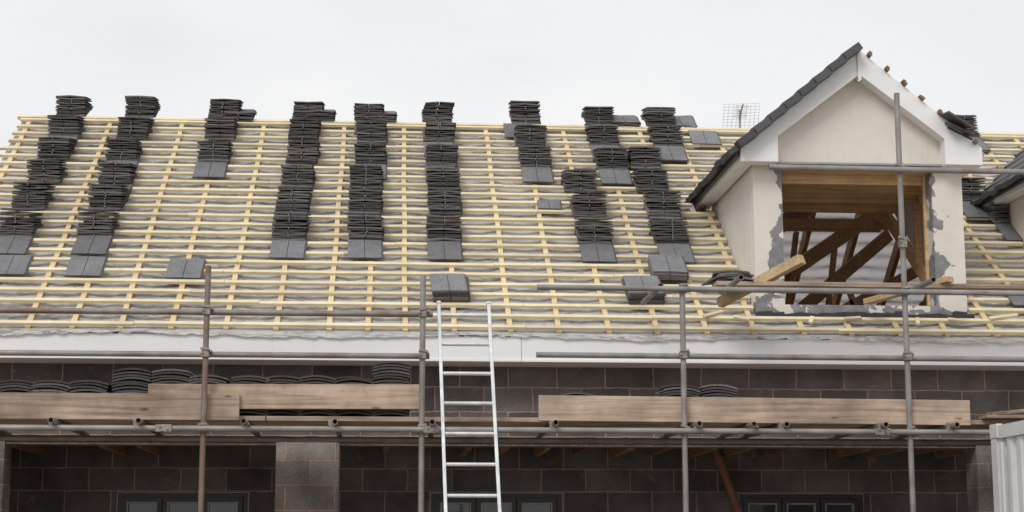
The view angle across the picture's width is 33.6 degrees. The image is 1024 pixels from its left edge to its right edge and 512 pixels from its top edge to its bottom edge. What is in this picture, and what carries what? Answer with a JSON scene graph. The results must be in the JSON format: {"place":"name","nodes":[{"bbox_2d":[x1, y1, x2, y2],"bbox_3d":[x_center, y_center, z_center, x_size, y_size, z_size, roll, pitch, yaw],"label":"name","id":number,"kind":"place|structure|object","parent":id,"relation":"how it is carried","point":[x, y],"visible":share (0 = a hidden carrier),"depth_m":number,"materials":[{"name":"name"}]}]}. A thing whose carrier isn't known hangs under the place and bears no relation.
{"place":"outdoors","nodes":[
{"label":"outdoors","id":0,"kind":"place"},
{"bbox_2d":[275,442,339,511],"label":"veranda pillar","id":1,"kind":"structure","parent":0,"point":[307,477],"depth_m":15.37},
{"bbox_2d":[12,445,965,457],"bbox_3d":[2.787,1.854,16.697,15.614,0.199,1.280,1,-10,-4],"label":"veranda joist","id":2,"kind":"object","parent":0,"point":[538,452],"visible":0.31,"depth_m":16.64,"materials":[{"name":"brown wood"}]},
{"bbox_2d":[0,0,1023,160],"label":"sky","id":3,"kind":"structure","parent":0,"point":[696,58],"materials":[{"name":"white"}]},
{"label":"ground","id":4,"kind":"structure","parent":0,"visible":0},
{"bbox_2d":[437,301,501,511],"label":"ladder","id":5,"kind":"object","parent":4,"relation":"on","point":[443,403],"visible":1,"depth_m":13.97,"materials":[{"name":"metal"}]},
{"bbox_2d":[9,445,967,511],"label":"veranda back wall","id":6,"kind":"structure","parent":4,"relation":"on","point":[89,479],"depth_m":17.12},
{"bbox_2d":[116,491,248,511],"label":"window","id":7,"kind":"structure","parent":6,"relation":"attached to","point":[140,501],"depth_m":16.86,"materials":[{"name":"grey glass"}]},
{"bbox_2d":[430,492,562,511],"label":"window","id":8,"kind":"structure","parent":6,"relation":"attached to","point":[539,501],"depth_m":17.09,"materials":[{"name":"grey glass"}]},
{"bbox_2d":[738,493,863,511],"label":"window","id":9,"kind":"structure","parent":6,"relation":"attached to","point":[801,502],"depth_m":17.31,"materials":[{"name":"grey glass"}]},
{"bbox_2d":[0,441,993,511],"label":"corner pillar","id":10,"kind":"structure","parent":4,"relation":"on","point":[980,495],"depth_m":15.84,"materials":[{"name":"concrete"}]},
{"bbox_2d":[5,441,974,448],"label":"steel lintel","id":11,"kind":"structure","parent":10,"relation":"on","point":[489,445],"depth_m":15.66,"materials":[{"name":"metal"}]},
{"bbox_2d":[0,352,1023,445],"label":"front wall","id":12,"kind":"structure","parent":11,"relation":"on","point":[519,391],"depth_m":15.72,"materials":[{"name":"concrete"}]},
{"bbox_2d":[0,358,1023,370],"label":"soffit","id":13,"kind":"structure","parent":12,"relation":"attached to","point":[487,364],"depth_m":15.50,"materials":[{"name":"white plastic"}]},
{"bbox_2d":[0,333,1023,365],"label":"fascia board","id":14,"kind":"object","parent":13,"relation":"attached to","point":[506,349],"visible":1,"depth_m":15.30,"materials":[{"name":"white plastic"}]},
{"bbox_2d":[0,93,1023,511],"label":"scaffolding","id":15,"kind":"object","parent":4,"relation":"on","point":[204,407],"visible":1,"depth_m":14.16,"materials":[{"name":"metal"}]},
{"bbox_2d":[0,379,36,392],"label":"roof tile stack","id":16,"kind":"object","parent":15,"relation":"on","point":[14,386],"visible":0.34,"depth_m":13.99,"materials":[{"name":"tile"}]},
{"bbox_2d":[29,380,70,392],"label":"roof tile stack","id":17,"kind":"object","parent":15,"relation":"on","point":[48,386],"visible":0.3,"depth_m":14.01,"materials":[{"name":"tile"}]},
{"bbox_2d":[68,380,113,392],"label":"roof tile stack","id":18,"kind":"object","parent":15,"relation":"on","point":[86,386],"visible":0.34,"depth_m":14.03,"materials":[{"name":"tile"}]},
{"bbox_2d":[111,368,152,392],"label":"roof tile stack","id":19,"kind":"object","parent":15,"relation":"on","point":[131,380],"visible":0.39,"depth_m":14.07,"materials":[{"name":"tile"}]},
{"bbox_2d":[150,369,194,383],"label":"roof tile stack","id":20,"kind":"object","parent":15,"relation":"on","point":[170,376],"visible":0.34,"depth_m":14.09,"materials":[{"name":"concrete"}]},
{"bbox_2d":[188,375,231,383],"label":"roof tile stack","id":21,"kind":"object","parent":15,"relation":"on","point":[212,379],"visible":0.23,"depth_m":14.11,"materials":[{"name":"stone"}]},
{"bbox_2d":[230,375,268,415],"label":"roof tile stack","id":22,"kind":"object","parent":15,"relation":"on","point":[248,379],"visible":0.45,"depth_m":14.13,"materials":[{"name":"concrete"}]},
{"bbox_2d":[264,375,302,415],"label":"roof tile stack","id":23,"kind":"object","parent":15,"relation":"on","point":[281,379],"visible":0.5,"depth_m":14.16,"materials":[{"name":"tile"}]},
{"bbox_2d":[298,375,336,415],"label":"roof tile stack","id":24,"kind":"object","parent":15,"relation":"on","point":[315,379],"visible":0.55,"depth_m":14.16,"materials":[{"name":"tile"}]},
{"bbox_2d":[334,376,373,416],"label":"roof tile stack","id":25,"kind":"object","parent":15,"relation":"on","point":[353,380],"visible":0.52,"depth_m":14.19,"materials":[{"name":"tile"}]},
{"bbox_2d":[371,361,410,416],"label":"roof tile stack","id":26,"kind":"object","parent":15,"relation":"on","point":[391,372],"visible":0.64,"depth_m":14.23,"materials":[{"name":"concrete"}]},
{"bbox_2d":[561,392,595,395],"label":"roof tile stack","id":27,"kind":"object","parent":15,"relation":"on","point":[579,394],"visible":0.06,"depth_m":14.32,"materials":[{"name":"tile"}]},
{"bbox_2d":[655,384,700,396],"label":"roof tile stack","id":28,"kind":"object","parent":15,"relation":"on","point":[672,390],"visible":0.22,"depth_m":14.40,"materials":[{"name":"concrete"}]},
{"bbox_2d":[699,384,738,396],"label":"roof tile stack","id":29,"kind":"object","parent":15,"relation":"on","point":[716,390],"visible":0.29,"depth_m":14.41,"materials":[{"name":"concrete"}]},
{"bbox_2d":[702,270,753,285],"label":"roof tile stack","id":30,"kind":"object","parent":15,"relation":"on","point":[727,275],"visible":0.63,"depth_m":14.88,"materials":[{"name":"concrete"}]},
{"bbox_2d":[716,254,805,307],"bbox_3d":[2.205,0.226,15.083,0.890,0.388,0.085,-8,-13,39],"label":"timber baulk","id":31,"kind":"object","parent":15,"relation":"on","point":[775,273],"visible":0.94,"depth_m":14.97,"materials":[{"name":"beige wood"}]},
{"bbox_2d":[863,276,953,304],"bbox_3d":[3.573,0.314,15.348,0.095,0.134,0.995,7,-12,-35],"label":"timber baulk","id":32,"kind":"object","parent":15,"relation":"on","point":[886,297],"visible":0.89,"depth_m":15.51,"materials":[{"name":"beige wood"}]},
{"bbox_2d":[712,448,742,511],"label":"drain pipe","id":33,"kind":"object","parent":4,"relation":"on","point":[719,460],"visible":0.73,"depth_m":17.04,"materials":[{"name":"wood"}]},
{"bbox_2d":[989,420,1023,511],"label":"shipping container","id":34,"kind":"object","parent":4,"relation":"on","point":[1007,446],"visible":1,"depth_m":12.99,"materials":[{"name":"metal"}]},
{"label":"attic floor","id":35,"kind":"structure","parent":0,"visible":0},
{"bbox_2d":[113,175,997,351],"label":"roof trusses","id":36,"kind":"object","parent":35,"relation":"on","point":[832,244],"visible":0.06,"depth_m":19.90,"materials":[{"name":"brown wood"}]},
{"bbox_2d":[0,115,1023,334],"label":"tile battens","id":37,"kind":"object","parent":36,"relation":"attached to","point":[271,122],"visible":0.68,"depth_m":16.92,"materials":[{"name":"beige wood"}]},
{"bbox_2d":[0,255,33,275],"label":"roof tile","id":38,"kind":"object","parent":37,"relation":"on","point":[15,265],"visible":1,"depth_m":16.01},
{"bbox_2d":[0,95,93,254],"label":"roof tile stack","id":39,"kind":"object","parent":37,"relation":"on","point":[60,140],"visible":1,"depth_m":17.75,"materials":[{"name":"grey tile"}]},
{"bbox_2d":[64,256,107,276],"bbox_3d":[-4.024,0.100,16.052,0.347,0.252,0.336,1,-10,-4],"label":"roof tile","id":40,"kind":"object","parent":37,"relation":"on","point":[85,266],"visible":1,"depth_m":16.03,"materials":[{"name":"concrete"}]},
{"bbox_2d":[70,96,160,254],"bbox_3d":[-4.188,-0.924,18.110,0.405,2.427,3.302,1,-10,-4],"label":"roof tile stack","id":41,"kind":"object","parent":37,"relation":"on","point":[111,190],"visible":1,"depth_m":17.77,"materials":[{"name":"grey tile"}]},
{"bbox_2d":[165,258,205,278],"bbox_3d":[-3.093,0.120,16.101,0.346,0.251,0.336,1,-10,-4],"label":"roof tile","id":42,"kind":"object","parent":37,"relation":"on","point":[178,269],"visible":1,"depth_m":16.08,"materials":[{"name":"concrete"}]},
{"bbox_2d":[192,99,243,178],"bbox_3d":[-3.281,-1.320,19.003,0.387,1.303,1.754,1,-10,-4],"label":"roof tile stack","id":43,"kind":"object","parent":37,"relation":"on","point":[215,156],"visible":0.94,"depth_m":18.79,"materials":[{"name":"grey tile"}]},
{"bbox_2d":[224,109,256,121],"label":"roof tile stack","id":44,"kind":"object","parent":37,"relation":"on","point":[246,115],"visible":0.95,"depth_m":19.52,"materials":[{"name":"concrete"}]},
{"bbox_2d":[269,101,324,258],"bbox_3d":[-2.278,-0.879,18.228,0.413,2.416,3.320,1,-10,-4],"label":"roof tile stack","id":45,"kind":"object","parent":37,"relation":"on","point":[290,227],"visible":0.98,"depth_m":17.88,"materials":[{"name":"grey tile"}]},
{"bbox_2d":[305,109,336,121],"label":"roof tile stack","id":46,"kind":"object","parent":37,"relation":"on","point":[328,115],"visible":0.88,"depth_m":19.60,"materials":[{"name":"stone"}]},
{"bbox_2d":[347,103,388,258],"bbox_3d":[-1.543,-0.873,18.285,0.416,2.402,3.298,1,-10,-4],"label":"roof tile stack","id":47,"kind":"object","parent":37,"relation":"on","point":[373,137],"visible":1,"depth_m":17.97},
{"bbox_2d":[366,111,397,122],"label":"roof tile stack","id":48,"kind":"object","parent":37,"relation":"on","point":[390,116],"visible":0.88,"depth_m":19.65,"materials":[{"name":"concrete"}]},
{"bbox_2d":[421,102,462,260],"bbox_3d":[-0.756,-0.874,18.346,0.401,2.441,3.323,1,-10,-4],"label":"roof tile stack","id":49,"kind":"object","parent":37,"relation":"on","point":[442,176],"visible":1,"depth_m":18.02,"materials":[{"name":"grey tile"}]},
{"bbox_2d":[429,273,469,302],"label":"roof tile stack","id":50,"kind":"object","parent":37,"relation":"on","point":[448,287],"visible":1,"depth_m":15.75,"materials":[{"name":"stone"}]},
{"bbox_2d":[503,100,554,182],"bbox_3d":[0.169,-1.300,19.279,0.476,1.346,1.780,1,-10,-4],"label":"roof tile stack","id":51,"kind":"object","parent":37,"relation":"on","point":[529,139],"visible":1,"depth_m":19.22,"materials":[{"name":"grey tile"}]},
{"bbox_2d":[537,200,561,209],"bbox_3d":[0.395,-0.535,17.779,0.258,0.140,0.184,1,-10,-4],"label":"roof tile","id":52,"kind":"object","parent":37,"relation":"on","point":[550,204],"visible":1,"depth_m":17.76,"materials":[{"name":"stone"}]},
{"bbox_2d":[561,169,617,262],"bbox_3d":[0.794,-0.430,17.590,0.423,1.313,1.770,1,-10,-4],"label":"roof tile stack","id":53,"kind":"object","parent":37,"relation":"on","point":[584,210],"visible":1,"depth_m":17.46,"materials":[{"name":"grey tile"}]},
{"bbox_2d":[581,106,632,184],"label":"roof tile stack","id":54,"kind":"object","parent":37,"relation":"on","point":[609,155],"visible":1,"depth_m":19.26,"materials":[{"name":"concrete"}]},
{"bbox_2d":[612,115,640,126],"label":"roof tile stack","id":55,"kind":"object","parent":37,"relation":"on","point":[626,120],"visible":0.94,"depth_m":19.93,"materials":[{"name":"concrete"}]},
{"bbox_2d":[621,275,665,304],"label":"roof tile stack","id":56,"kind":"object","parent":37,"relation":"on","point":[637,297],"visible":0.73,"depth_m":15.87,"materials":[{"name":"concrete"}]},
{"bbox_2d":[626,146,695,263],"bbox_3d":[1.555,-0.573,17.946,0.417,1.703,2.293,1,-10,-4],"label":"roof tile stack","id":57,"kind":"object","parent":37,"relation":"on","point":[668,231],"visible":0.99,"depth_m":17.67,"materials":[{"name":"grey tile"}]},
{"bbox_2d":[641,107,688,161],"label":"roof tile stack","id":58,"kind":"object","parent":37,"relation":"on","point":[667,140],"visible":1,"depth_m":19.41,"materials":[{"name":"grey tile"}]},
{"bbox_2d":[648,255,688,281],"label":"roof tile stack","id":59,"kind":"object","parent":37,"relation":"on","point":[672,268],"visible":0.98,"depth_m":16.37,"materials":[{"name":"concrete"}]},
{"bbox_2d":[672,115,697,127],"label":"roof tile stack","id":60,"kind":"object","parent":37,"relation":"on","point":[686,121],"visible":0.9,"depth_m":20.09,"materials":[{"name":"concrete"}]},
{"bbox_2d":[688,130,721,144],"bbox_3d":[2.236,-1.370,19.661,0.351,0.252,0.338,1,-10,-4],"label":"roof tile","id":61,"kind":"object","parent":37,"relation":"on","point":[701,137],"visible":1,"depth_m":19.64,"materials":[{"name":"stone"}]},
{"bbox_2d":[703,309,1018,325],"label":"batten offcuts","id":62,"kind":"object","parent":37,"relation":"on","point":[850,318],"visible":1,"depth_m":15.75,"materials":[{"name":"beige wood"}]},
{"bbox_2d":[957,115,990,150],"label":"roof tile stack","id":63,"kind":"object","parent":37,"relation":"on","point":[970,119],"visible":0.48,"depth_m":20.05,"materials":[{"name":"concrete"}]},
{"bbox_2d":[961,177,989,218],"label":"roof tile stack","id":64,"kind":"object","parent":37,"relation":"on","point":[972,187],"visible":0.66,"depth_m":18.33,"materials":[{"name":"grey tile"}]},
{"bbox_2d":[982,199,1022,240],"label":"roof tile stack","id":65,"kind":"object","parent":37,"relation":"on","point":[1001,221],"visible":0.63,"depth_m":17.84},
{"bbox_2d":[1007,296,1023,305],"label":"roof tile","id":66,"kind":"object","parent":37,"relation":"on","point":[1016,300],"visible":0.27,"depth_m":16.24,"materials":[{"name":"concrete"}]},
{"bbox_2d":[0,122,1023,339],"bbox_3d":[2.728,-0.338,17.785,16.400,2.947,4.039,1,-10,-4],"label":"front roof membrane","id":67,"kind":"object","parent":36,"relation":"attached to","point":[92,317],"visible":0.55,"depth_m":16.87,"materials":[{"name":"grey fabric"}]},
{"bbox_2d":[0,326,1023,343],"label":"eaves felt strip","id":68,"kind":"object","parent":67,"relation":"attached to","point":[343,333],"visible":0.97,"depth_m":15.34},
{"bbox_2d":[0,122,1023,337],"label":"counter battens","id":69,"kind":"object","parent":67,"relation":"on","point":[75,317],"visible":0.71,"depth_m":16.56,"materials":[{"name":"beige wood"}]},
{"bbox_2d":[685,42,985,323],"bbox_3d":[3.140,-0.401,17.665,2.541,2.633,3.959,1,-10,-4],"label":"dormer","id":70,"kind":"object","parent":67,"relation":"on","point":[839,111],"visible":0.93,"depth_m":16.16,"materials":[{"name":"white paint"}]},
{"bbox_2d":[969,149,1023,248],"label":"dormer","id":71,"kind":"object","parent":67,"relation":"on","point":[1004,189],"visible":0.77,"depth_m":17.68,"materials":[{"name":"white tile"}]},
{"bbox_2d":[640,115,675,125],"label":"roof tile stack","id":72,"kind":"object","parent":36,"relation":"on","point":[643,118],"visible":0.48,"depth_m":19.93,"materials":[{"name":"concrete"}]},
{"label":"rear tile battens","id":73,"kind":"object","parent":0,"visible":0},
{"bbox_2d":[722,103,759,127],"bbox_3d":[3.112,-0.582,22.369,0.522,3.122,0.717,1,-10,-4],"label":"television aerial","id":74,"kind":"object","parent":73,"relation":"on","point":[739,113],"visible":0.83,"depth_m":22.90,"materials":[{"name":"metal"}]}
]}

